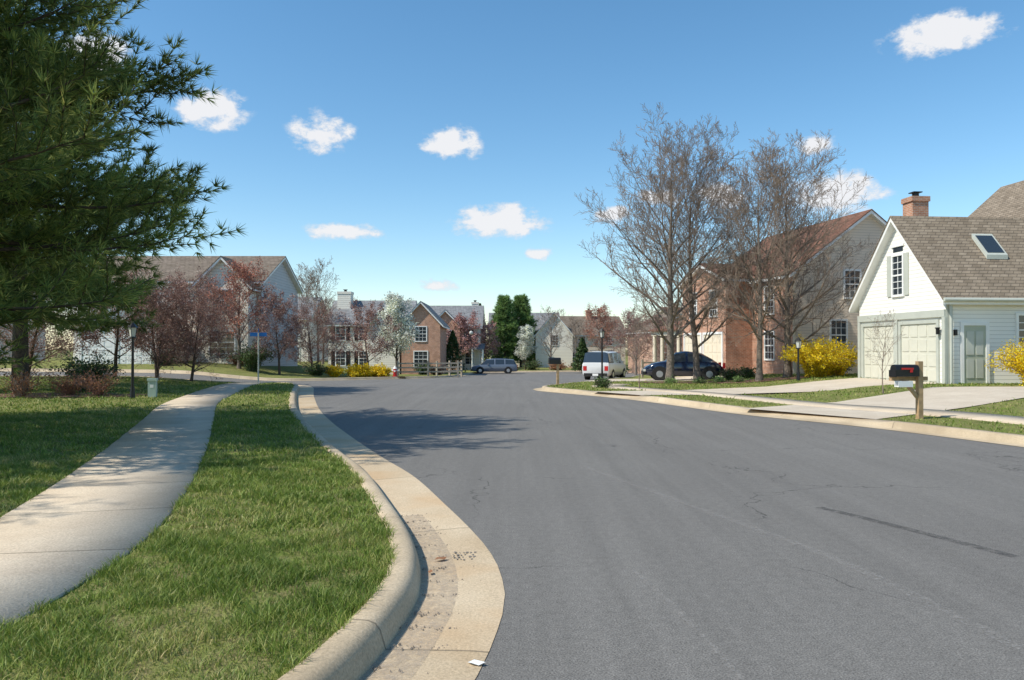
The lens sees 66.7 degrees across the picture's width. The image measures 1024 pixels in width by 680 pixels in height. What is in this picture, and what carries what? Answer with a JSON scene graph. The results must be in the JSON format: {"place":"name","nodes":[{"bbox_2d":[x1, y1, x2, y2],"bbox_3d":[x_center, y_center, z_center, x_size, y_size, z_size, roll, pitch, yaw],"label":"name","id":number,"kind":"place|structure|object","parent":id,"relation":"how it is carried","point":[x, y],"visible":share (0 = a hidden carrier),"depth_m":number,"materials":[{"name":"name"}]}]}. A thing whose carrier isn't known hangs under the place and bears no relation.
{"place":"outdoors","nodes":[
{"label":"outdoors","id":0,"kind":"place"},
{"bbox_2d":[82,331,148,363],"bbox_3d":[-24.600,0.470,48.297,4.200,2.100,0.042,0,-1,0],"label":"garage door","id":1,"kind":"structure","parent":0,"point":[108,346],"depth_m":48.28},
{"bbox_2d":[0,382,271,629],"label":"sidewalk","id":2,"kind":"structure","parent":0,"point":[117,496],"depth_m":7.46,"materials":[{"name":"concrete"}]},
{"bbox_2d":[149,286,280,352],"bbox_3d":[-21.748,-1.384,52.097,12.375,4.500,5.191,0,-1,-21],"label":"window glass","id":3,"kind":"object","parent":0,"point":[228,338],"visible":0.08,"depth_m":50.69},
{"bbox_2d":[0,355,627,377],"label":"lawn","id":4,"kind":"structure","parent":0,"point":[264,371],"depth_m":48.84,"materials":[{"name":"plant"}]},
{"bbox_2d":[0,319,44,359],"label":"walls","id":5,"kind":"structure","parent":4,"relation":"on","point":[35,354],"depth_m":58.51,"materials":[{"name":"grey"}]},
{"bbox_2d":[73,261,260,365],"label":"walls","id":6,"kind":"structure","parent":4,"relation":"on","point":[216,270],"depth_m":50.75,"materials":[{"name":"beige"}]},
{"bbox_2d":[105,256,302,324],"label":"roof","id":7,"kind":"structure","parent":6,"relation":"on","point":[188,265],"depth_m":55.06,"materials":[{"name":"grey"}]},
{"bbox_2d":[85,257,302,326],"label":"fascia","id":8,"kind":"structure","parent":7,"relation":"attached to","point":[287,267],"depth_m":52.68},
{"bbox_2d":[261,262,297,365],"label":"walls","id":9,"kind":"structure","parent":6,"relation":"attached to","point":[281,278],"depth_m":57.02,"materials":[{"name":"grey"}]},
{"bbox_2d":[140,262,233,363],"bbox_3d":[-20.825,-1.724,49.229,5.857,6.625,6.379,0,-1,14],"label":"plum tree","id":10,"kind":"object","parent":4,"relation":"on","point":[199,285],"visible":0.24,"depth_m":49.02,"materials":[{"name":"brown plant"}]},
{"bbox_2d":[205,256,273,368],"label":"red maple tree","id":11,"kind":"object","parent":4,"relation":"on","point":[235,277],"visible":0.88,"depth_m":47.91,"materials":[{"name":"grey plant"}]},
{"bbox_2d":[227,340,277,371],"bbox_3d":[-15.937,1.088,47.847,3.053,2.212,2.933,0,-1,-18],"label":"green shrub","id":12,"kind":"object","parent":4,"relation":"on","point":[249,359],"visible":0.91,"depth_m":47.61,"materials":[{"name":"green plant"}]},
{"bbox_2d":[245,284,308,374],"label":"plum tree","id":13,"kind":"object","parent":4,"relation":"on","point":[279,316],"visible":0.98,"depth_m":48.08,"materials":[{"name":"brown plant"}]},
{"bbox_2d":[298,305,327,360],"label":"walls","id":14,"kind":"structure","parent":4,"relation":"on","point":[320,355],"depth_m":86.20,"materials":[{"name":"beige"}]},
{"bbox_2d":[276,295,350,372],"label":"plum tree","id":15,"kind":"object","parent":4,"relation":"on","point":[302,311],"visible":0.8,"depth_m":52.21,"materials":[{"name":"brown plant"}]},
{"bbox_2d":[294,257,339,360],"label":"bare tree","id":16,"kind":"object","parent":4,"relation":"on","point":[313,281],"visible":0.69,"depth_m":87.53,"materials":[{"name":"grey plant"}]},
{"bbox_2d":[306,295,344,363],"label":"bare tree","id":17,"kind":"object","parent":4,"relation":"on","point":[327,301],"visible":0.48,"depth_m":73.92,"materials":[{"name":"brown plant"}]},
{"bbox_2d":[326,296,402,366],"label":"plum tree","id":18,"kind":"object","parent":4,"relation":"on","point":[379,343],"visible":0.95,"depth_m":56.27,"materials":[{"name":"brown plant"}]},
{"bbox_2d":[328,308,401,373],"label":"walls","id":19,"kind":"structure","parent":4,"relation":"on","point":[389,361],"depth_m":72.61,"materials":[{"name":"beige"}]},
{"bbox_2d":[335,326,427,366],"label":"window frames","id":20,"kind":"structure","parent":19,"relation":"attached to","point":[418,355],"depth_m":72.48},
{"bbox_2d":[336,326,426,366],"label":"window glass","id":21,"kind":"object","parent":20,"relation":"in","point":[422,359],"visible":0.49,"depth_m":72.51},
{"bbox_2d":[326,300,449,327],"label":"roof","id":22,"kind":"structure","parent":19,"relation":"on","point":[348,312],"depth_m":76.12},
{"bbox_2d":[337,291,353,308],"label":"chimney","id":23,"kind":"object","parent":22,"relation":"on","point":[344,298],"visible":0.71,"depth_m":76.40,"materials":[{"name":"beige"}]},
{"bbox_2d":[376,291,420,367],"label":"pear tree","id":24,"kind":"object","parent":4,"relation":"on","point":[394,305],"visible":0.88,"depth_m":65.35,"materials":[{"name":"white plant"}]},
{"bbox_2d":[401,304,445,373],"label":"walls","id":25,"kind":"structure","parent":4,"relation":"on","point":[434,345],"depth_m":72.51,"materials":[{"name":"brick"}]},
{"bbox_2d":[397,361,458,377],"bbox_3d":[-6.372,2.291,59.045,4.740,1.450,0.120,0,-1,-14],"label":"rail fence","id":26,"kind":"object","parent":4,"relation":"on","point":[428,367],"visible":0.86,"depth_m":58.98,"materials":[{"name":"brown wood"}]},
{"bbox_2d":[446,330,466,372],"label":"cypress tree","id":27,"kind":"object","parent":4,"relation":"on","point":[452,343],"visible":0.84,"depth_m":79.70,"materials":[{"name":"green plant"}]},
{"bbox_2d":[430,300,484,370],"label":"townhouse","id":28,"kind":"structure","parent":4,"relation":"on","point":[447,313],"depth_m":91.99,"materials":[{"name":"beige"}]},
{"bbox_2d":[445,308,484,359],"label":"cherry tree","id":29,"kind":"object","parent":4,"relation":"on","point":[464,324],"visible":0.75,"depth_m":89.54,"materials":[{"name":"pink plant"}]},
{"bbox_2d":[480,319,503,359],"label":"cherry tree","id":30,"kind":"object","parent":4,"relation":"on","point":[487,326],"visible":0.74,"depth_m":94.18,"materials":[{"name":"brown plant"}]},
{"bbox_2d":[489,294,520,359],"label":"pine tree","id":31,"kind":"object","parent":4,"relation":"on","point":[503,316],"visible":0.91,"depth_m":103.18,"materials":[{"name":"green plant"}]},
{"bbox_2d":[506,293,537,366],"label":"pine tree","id":32,"kind":"object","parent":4,"relation":"on","point":[523,316],"visible":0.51,"depth_m":105.17,"materials":[{"name":"green plant"}]},
{"bbox_2d":[514,324,537,369],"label":"pear tree","id":33,"kind":"object","parent":4,"relation":"on","point":[526,334],"visible":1,"depth_m":92.70,"materials":[{"name":"white plant"}]},
{"bbox_2d":[490,314,572,366],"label":"walls","id":34,"kind":"structure","parent":4,"relation":"on","point":[564,353],"depth_m":105.00,"materials":[{"name":"beige"}]},
{"bbox_2d":[535,304,564,369],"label":"bare tree","id":35,"kind":"object","parent":4,"relation":"on","point":[551,335],"visible":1,"depth_m":92.08,"materials":[{"name":"brown plant"}]},
{"bbox_2d":[562,316,586,353],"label":"bare tree","id":36,"kind":"object","parent":4,"relation":"on","point":[575,342],"visible":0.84,"depth_m":96.22,"materials":[{"name":"grey plant"}]},
{"bbox_2d":[573,336,624,363],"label":"walls","id":37,"kind":"structure","parent":4,"relation":"on","point":[604,349],"depth_m":112.74,"materials":[{"name":"beige"}]},
{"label":"fascia","id":38,"kind":"object","parent":37,"relation":"attached to","visible":0},
{"bbox_2d":[560,316,624,334],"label":"roof","id":39,"kind":"structure","parent":38,"relation":"on","point":[565,320],"depth_m":115.03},
{"bbox_2d":[581,302,618,350],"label":"red maple tree","id":40,"kind":"object","parent":4,"relation":"on","point":[600,313],"visible":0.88,"depth_m":99.78,"materials":[{"name":"grey plant"}]},
{"bbox_2d":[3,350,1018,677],"bbox_3d":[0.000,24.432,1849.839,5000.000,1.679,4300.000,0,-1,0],"label":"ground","id":41,"kind":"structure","parent":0,"point":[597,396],"depth_m":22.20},
{"bbox_2d":[628,317,682,373],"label":"walls","id":42,"kind":"structure","parent":41,"relation":"on","point":[631,364],"depth_m":80.93,"materials":[{"name":"beige brick"}]},
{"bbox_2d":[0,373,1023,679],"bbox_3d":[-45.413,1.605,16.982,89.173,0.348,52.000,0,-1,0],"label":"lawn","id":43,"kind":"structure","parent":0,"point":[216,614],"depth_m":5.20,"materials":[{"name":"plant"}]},
{"bbox_2d":[0,292,100,377],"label":"crabapple tree","id":44,"kind":"object","parent":43,"relation":"on","point":[34,342],"visible":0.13,"depth_m":34.44,"materials":[{"name":"plant"}]},
{"bbox_2d":[0,393,147,396],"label":"mulch bed","id":45,"kind":"object","parent":43,"relation":"on","point":[41,395],"visible":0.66,"depth_m":25.36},
{"bbox_2d":[0,366,52,396],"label":"bare shrub","id":46,"kind":"object","parent":45,"relation":"on","point":[24,386],"visible":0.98,"depth_m":24.89,"materials":[{"name":"brown plant"}]},
{"bbox_2d":[37,364,91,395],"bbox_3d":[-14.610,1.371,25.591,1.597,1.160,1.675,-1,-1,37],"label":"bare shrub","id":47,"kind":"object","parent":45,"relation":"on","point":[68,388],"visible":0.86,"depth_m":25.46,"materials":[{"name":"brown plant"}]},
{"bbox_2d":[73,368,125,395],"bbox_3d":[-13.420,1.398,25.121,1.699,1.017,1.624,0,-1,0],"label":"bare shrub","id":48,"kind":"object","parent":45,"relation":"on","point":[95,389],"visible":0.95,"depth_m":25.14,"materials":[{"name":"brown plant"}]},
{"bbox_2d":[35,349,125,392],"bbox_3d":[-14.974,1.157,27.538,2.445,1.768,2.319,0,-1,17],"label":"green shrub","id":49,"kind":"object","parent":43,"relation":"on","point":[78,365],"visible":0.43,"depth_m":27.25,"materials":[{"name":"green plant"}]},
{"bbox_2d":[0,36,203,390],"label":"pine tree","id":50,"kind":"object","parent":43,"relation":"on","point":[19,353],"visible":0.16,"depth_m":28.26,"materials":[{"name":"green plant"}]},
{"bbox_2d":[68,259,175,375],"bbox_3d":[-18.301,-1.012,36.368,4.754,5.698,4.569,0,-1,-30],"label":"crabapple tree","id":51,"kind":"object","parent":43,"relation":"on","point":[95,337],"visible":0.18,"depth_m":36.18,"materials":[{"name":"brown plant"}]},
{"bbox_2d":[0,0,248,374],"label":"pine tree","id":52,"kind":"object","parent":43,"relation":"on","point":[24,98],"visible":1,"depth_m":14.28,"materials":[{"name":"green plant"}]},
{"bbox_2d":[127,322,137,398],"bbox_3d":[-11.800,0.686,24.193,0.277,2.460,0.320,0,-1,0],"label":"lamp post","id":53,"kind":"object","parent":43,"relation":"on","point":[132,327],"visible":0.87,"depth_m":24.15,"materials":[{"name":"metal"}]},
{"bbox_2d":[110,264,220,379],"bbox_3d":[-15.884,-0.806,35.538,4.843,5.478,5.275,0,-1,-23],"label":"crabapple tree","id":54,"kind":"object","parent":43,"relation":"on","point":[157,358],"visible":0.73,"depth_m":35.08,"materials":[{"name":"brown plant"}]},
{"bbox_2d":[140,278,240,381],"bbox_3d":[-15.056,-0.520,36.669,4.416,5.096,4.055,0,-1,-30],"label":"crabapple tree","id":55,"kind":"object","parent":43,"relation":"on","point":[203,300],"visible":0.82,"depth_m":36.38,"materials":[{"name":"brown plant"}]},
{"bbox_2d":[0,371,1023,679],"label":"road","id":56,"kind":"structure","parent":0,"point":[622,539],"depth_m":7.09,"materials":[{"name":"asphalt"}]},
{"bbox_2d":[137,376,420,679],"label":"curb","id":57,"kind":"structure","parent":56,"relation":"on","point":[356,647],"depth_m":4.54,"materials":[{"name":"concrete"}]},
{"bbox_2d":[0,368,626,380],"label":"curb","id":58,"kind":"structure","parent":56,"relation":"on","point":[245,377],"depth_m":44.65,"materials":[{"name":"concrete"}]},
{"bbox_2d":[297,385,504,679],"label":"gutter","id":59,"kind":"object","parent":56,"relation":"on","point":[478,608],"visible":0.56,"depth_m":5.47,"materials":[{"name":"concrete"}]},
{"bbox_2d":[373,513,473,673],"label":"gutter pebbles","id":60,"kind":"object","parent":59,"relation":"on","point":[409,627],"visible":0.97,"depth_m":4.87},
{"bbox_2d":[471,359,517,373],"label":"parked wagon","id":61,"kind":"object","parent":56,"relation":"on","point":[507,366],"visible":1,"depth_m":81.68,"materials":[{"name":"blue paint"}]},
{"bbox_2d":[582,350,625,379],"bbox_3d":[5.998,1.613,49.979,2.060,1.917,4.710,0,-1,22],"label":"parked van","id":62,"kind":"object","parent":56,"relation":"on","point":[613,365],"visible":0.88,"depth_m":48.07,"materials":[{"name":"white paint"}]},
{"bbox_2d":[533,375,1023,446],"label":"curb","id":63,"kind":"structure","parent":56,"relation":"on","point":[977,435],"depth_m":17.64,"materials":[{"name":"concrete"}]},
{"bbox_2d":[10,0,1023,349],"label":"sky","id":64,"kind":"structure","parent":0,"point":[438,152],"materials":[{"name":"blue"}]},
{"bbox_2d":[653,335,680,361],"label":"porch columns","id":65,"kind":"structure","parent":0,"point":[662,348],"depth_m":51.09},
{"bbox_2d":[590,373,767,380],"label":"driveway","id":66,"kind":"structure","parent":0,"point":[685,378],"depth_m":42.11,"materials":[{"name":"concrete"}]},
{"bbox_2d":[641,351,725,380],"bbox_3d":[8.905,1.354,40.586,4.210,1.540,2.060,0,-1,6],"label":"parked car","id":67,"kind":"object","parent":66,"relation":"on","point":[683,365],"visible":0.85,"depth_m":39.80,"materials":[{"name":"blue paint"}]},
{"bbox_2d":[594,378,935,394],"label":"driveway","id":68,"kind":"structure","parent":0,"point":[837,384],"depth_m":28.25,"materials":[{"name":"concrete"}]},
{"bbox_2d":[550,374,1023,434],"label":"lawn","id":69,"kind":"structure","parent":0,"point":[1019,407],"depth_m":23.78,"materials":[{"name":"plant"}]},
{"bbox_2d":[571,337,588,371],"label":"spruce tree","id":70,"kind":"object","parent":69,"relation":"on","point":[579,354],"visible":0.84,"depth_m":83.65,"materials":[{"name":"green plant"}]},
{"bbox_2d":[603,309,647,360],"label":"plum tree","id":71,"kind":"object","parent":69,"relation":"on","point":[631,320],"visible":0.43,"depth_m":83.17,"materials":[{"name":"brown plant"}]},
{"bbox_2d":[621,315,651,374],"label":"bare tree","id":72,"kind":"object","parent":69,"relation":"on","point":[639,321],"visible":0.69,"depth_m":65.89,"materials":[{"name":"brown plant"}]},
{"bbox_2d":[625,310,682,359],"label":"plum tree","id":73,"kind":"object","parent":69,"relation":"on","point":[647,336],"visible":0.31,"depth_m":61.38,"materials":[{"name":"brown plant"}]},
{"bbox_2d":[573,103,751,382],"bbox_3d":[7.067,-4.333,35.973,8.094,12.854,7.785,0,-1,12],"label":"bare tree","id":74,"kind":"object","parent":69,"relation":"on","point":[669,326],"visible":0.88,"depth_m":35.65,"materials":[{"name":"grey plant"}]},
{"bbox_2d":[610,125,809,379],"bbox_3d":[8.914,-3.907,38.166,8.329,12.099,9.094,0,-1,-11],"label":"bare tree","id":75,"kind":"object","parent":69,"relation":"on","point":[696,364],"visible":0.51,"depth_m":37.06,"materials":[{"name":"brown plant"}]},
{"bbox_2d":[682,268,792,373],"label":"walls","id":76,"kind":"structure","parent":69,"relation":"on","point":[743,353],"depth_m":42.70,"materials":[{"name":"brick"}]},
{"bbox_2d":[685,334,720,362],"bbox_3d":[11.120,0.769,45.312,0.042,2.150,4.800,0,-1,-12],"label":"garage door","id":77,"kind":"structure","parent":76,"relation":"in","point":[712,346],"depth_m":44.20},
{"bbox_2d":[689,269,861,360],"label":"window frames","id":78,"kind":"structure","parent":76,"relation":"attached to","point":[830,329],"depth_m":39.75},
{"bbox_2d":[695,271,859,358],"bbox_3d":[14.805,-1.245,42.181,11.932,4.500,3.579,0,-1,33],"label":"window glass","id":79,"kind":"object","parent":78,"relation":"in","point":[838,328],"visible":0.3,"depth_m":39.73,"materials":[{"name":"glass"}]},
{"bbox_2d":[692,209,886,278],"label":"roof","id":80,"kind":"structure","parent":76,"relation":"on","point":[856,217],"depth_m":41.04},
{"bbox_2d":[674,129,852,380],"bbox_3d":[10.353,-3.584,34.363,7.874,11.028,7.212,0,-1,-35],"label":"bare tree","id":81,"kind":"object","parent":69,"relation":"on","point":[761,314],"visible":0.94,"depth_m":33.97,"materials":[{"name":"grey plant"}]},
{"bbox_2d":[720,375,834,382],"bbox_3d":[11.751,1.762,34.932,5.342,0.356,2.411,0,-1,0],"label":"mulch bed","id":82,"kind":"object","parent":69,"relation":"on","point":[777,378],"visible":0.71,"depth_m":34.73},
{"bbox_2d":[778,332,856,377],"bbox_3d":[13.338,0.743,34.224,3.416,2.227,3.414,-1,-1,41],"label":"forsythia bush","id":83,"kind":"object","parent":82,"relation":"on","point":[816,362],"visible":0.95,"depth_m":33.72,"materials":[{"name":"plant"}]},
{"bbox_2d":[698,129,877,376],"bbox_3d":[12.485,-3.863,35.847,7.204,11.328,7.490,0,-1,1],"label":"bare tree","id":84,"kind":"object","parent":69,"relation":"on","point":[787,370],"visible":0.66,"depth_m":34.98,"materials":[{"name":"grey plant"}]},
{"bbox_2d":[812,338,857,375],"bbox_3d":[14.605,0.890,34.973,2.577,1.972,2.900,0,-1,0],"label":"forsythia bush","id":85,"kind":"object","parent":69,"relation":"on","point":[837,372],"visible":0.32,"depth_m":34.83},
{"bbox_2d":[795,215,883,373],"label":"walls","id":86,"kind":"structure","parent":69,"relation":"on","point":[869,226],"depth_m":39.60,"materials":[{"name":"beige"}]},
{"bbox_2d":[679,210,885,286],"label":"fascia","id":87,"kind":"structure","parent":86,"relation":"attached to","point":[877,218],"depth_m":39.72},
{"bbox_2d":[863,309,904,393],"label":"young tree","id":88,"kind":"object","parent":69,"relation":"on","point":[893,342],"visible":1,"depth_m":23.87,"materials":[{"name":"brown plant"}]},
{"bbox_2d":[861,319,939,382],"bbox_3d":[14.521,0.423,29.291,0.070,2.230,4.930,0,-1,-5],"label":"garage frame","id":89,"kind":"object","parent":69,"relation":"on","point":[936,321],"visible":0.75,"depth_m":29.06,"materials":[{"name":"wood"}]},
{"bbox_2d":[889,361,927,418],"bbox_3d":[8.753,1.147,17.071,0.895,1.360,0.278,0,-1,-8],"label":"mailbox","id":90,"kind":"object","parent":69,"relation":"on","point":[905,375],"visible":0.97,"depth_m":17.03,"materials":[{"name":"brown wood"}]},
{"bbox_2d":[859,229,1023,383],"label":"walls","id":91,"kind":"structure","parent":69,"relation":"on","point":[923,296],"depth_m":26.92,"materials":[{"name":"white"}]},
{"bbox_2d":[858,304,949,383],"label":"corner boards","id":92,"kind":"object","parent":91,"relation":"attached to","point":[945,354],"visible":0.64,"depth_m":26.54,"materials":[{"name":"wood"}]},
{"bbox_2d":[857,309,945,321],"bbox_3d":[14.512,-0.887,29.271,0.075,0.250,5.540,0,-1,-5],"label":"trim band","id":93,"kind":"object","parent":92,"relation":"attached to","point":[921,314],"depth_m":28.65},
{"bbox_2d":[949,304,952,383],"bbox_3d":[14.927,0.228,26.433,0.092,3.150,0.092,0,-1,-28],"label":"downspout","id":94,"kind":"object","parent":92,"relation":"attached to","point":[951,337],"visible":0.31,"depth_m":26.40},
{"bbox_2d":[848,180,1023,308],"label":"roof","id":95,"kind":"structure","parent":91,"relation":"on","point":[953,260],"depth_m":28.26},
{"bbox_2d":[901,196,929,215],"bbox_3d":[17.469,-2.284,33.624,0.820,7.750,0.820,0,-1,-5],"label":"chimney","id":96,"kind":"object","parent":95,"relation":"on","point":[915,205],"visible":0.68,"depth_m":33.32,"materials":[{"name":"brick"}]},
{"bbox_2d":[972,234,1007,258],"bbox_3d":[17.355,-3.406,28.267,0.800,1.027,0.800,0,-1,-5],"label":"skylight","id":97,"kind":"object","parent":95,"relation":"on","point":[987,255],"visible":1,"depth_m":27.95},
{"bbox_2d":[975,235,1003,252],"bbox_3d":[17.356,-3.490,28.253,0.640,0.714,0.640,0,-1,-5],"label":"skylight","id":98,"kind":"object","parent":97,"relation":"on","point":[990,244],"visible":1,"depth_m":28.24,"materials":[{"name":"blue glass"}]},
{"bbox_2d":[849,218,1023,312],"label":"fascia","id":99,"kind":"structure","parent":91,"relation":"attached to","point":[874,262],"depth_m":30.06,"materials":[{"name":"wood"}]},
{"bbox_2d":[943,297,1023,301],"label":"rain gutter","id":100,"kind":"object","parent":99,"relation":"attached to","point":[947,299],"visible":1,"depth_m":26.23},
{"bbox_2d":[891,243,1023,346],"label":"window frames","id":101,"kind":"structure","parent":91,"relation":"attached to","point":[1017,322],"depth_m":28.94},
{"bbox_2d":[887,252,908,296],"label":"shutters","id":102,"kind":"object","parent":101,"relation":"attached to","point":[906,273],"visible":1,"depth_m":28.82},
{"bbox_2d":[893,246,1023,344],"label":"window glass","id":103,"kind":"object","parent":101,"relation":"in","point":[899,289],"visible":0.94,"depth_m":29.20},
{"bbox_2d":[960,322,989,383],"bbox_3d":[15.817,0.445,26.587,1.040,2.120,0.070,0,-1,-5],"label":"door frame","id":104,"kind":"object","parent":91,"relation":"attached to","point":[962,324],"visible":0.79,"depth_m":26.56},
{"bbox_2d":[964,325,985,382],"bbox_3d":[15.815,0.495,26.601,0.800,1.980,0.040,0,-1,-5],"label":"door","id":105,"kind":"structure","parent":104,"relation":"in","point":[975,356],"depth_m":26.58,"materials":[{"name":"wood"}]},
{"bbox_3d":[15.846,1.741,26.297,1.350,0.420,0.600,0,-1,-5],"label":"door","id":106,"kind":"object","parent":91,"relation":"attached to","visible":0},
{"bbox_2d":[966,331,983,377],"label":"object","id":107,"kind":"structure","parent":106,"relation":"attached to","point":[970,351],"depth_m":26.56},
{"bbox_2d":[984,336,1023,385],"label":"forsythia bush","id":108,"kind":"object","parent":69,"relation":"on","point":[1015,362],"visible":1,"depth_m":25.08,"materials":[{"name":"plant"}]},
{"bbox_2d":[593,384,1023,424],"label":"sidewalk","id":109,"kind":"structure","parent":0,"point":[981,416],"depth_m":20.02,"materials":[{"name":"concrete"}]},
{"bbox_2d":[745,386,1023,418],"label":"driveway","id":110,"kind":"structure","parent":0,"point":[941,398],"depth_m":20.91,"materials":[{"name":"concrete"}]},
{"bbox_3d":[-10.258,2.433,52.586,6.725,0.120,1.600,0,-1,0],"label":"mulch bed","id":111,"kind":"object","parent":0,"visible":0},
{"bbox_2d":[343,363,373,376],"bbox_3d":[-10.308,2.069,52.456,2.313,1.368,2.486,0,-1,0],"label":"forsythia bush","id":112,"kind":"object","parent":111,"relation":"on","point":[356,370],"visible":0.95,"depth_m":51.96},
{"bbox_2d":[368,362,392,379],"bbox_3d":[-9.063,2.166,53.318,1.928,1.291,1.897,1,-1,-37],"label":"forsythia bush","id":113,"kind":"object","parent":111,"relation":"on","point":[381,370],"visible":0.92,"depth_m":52.97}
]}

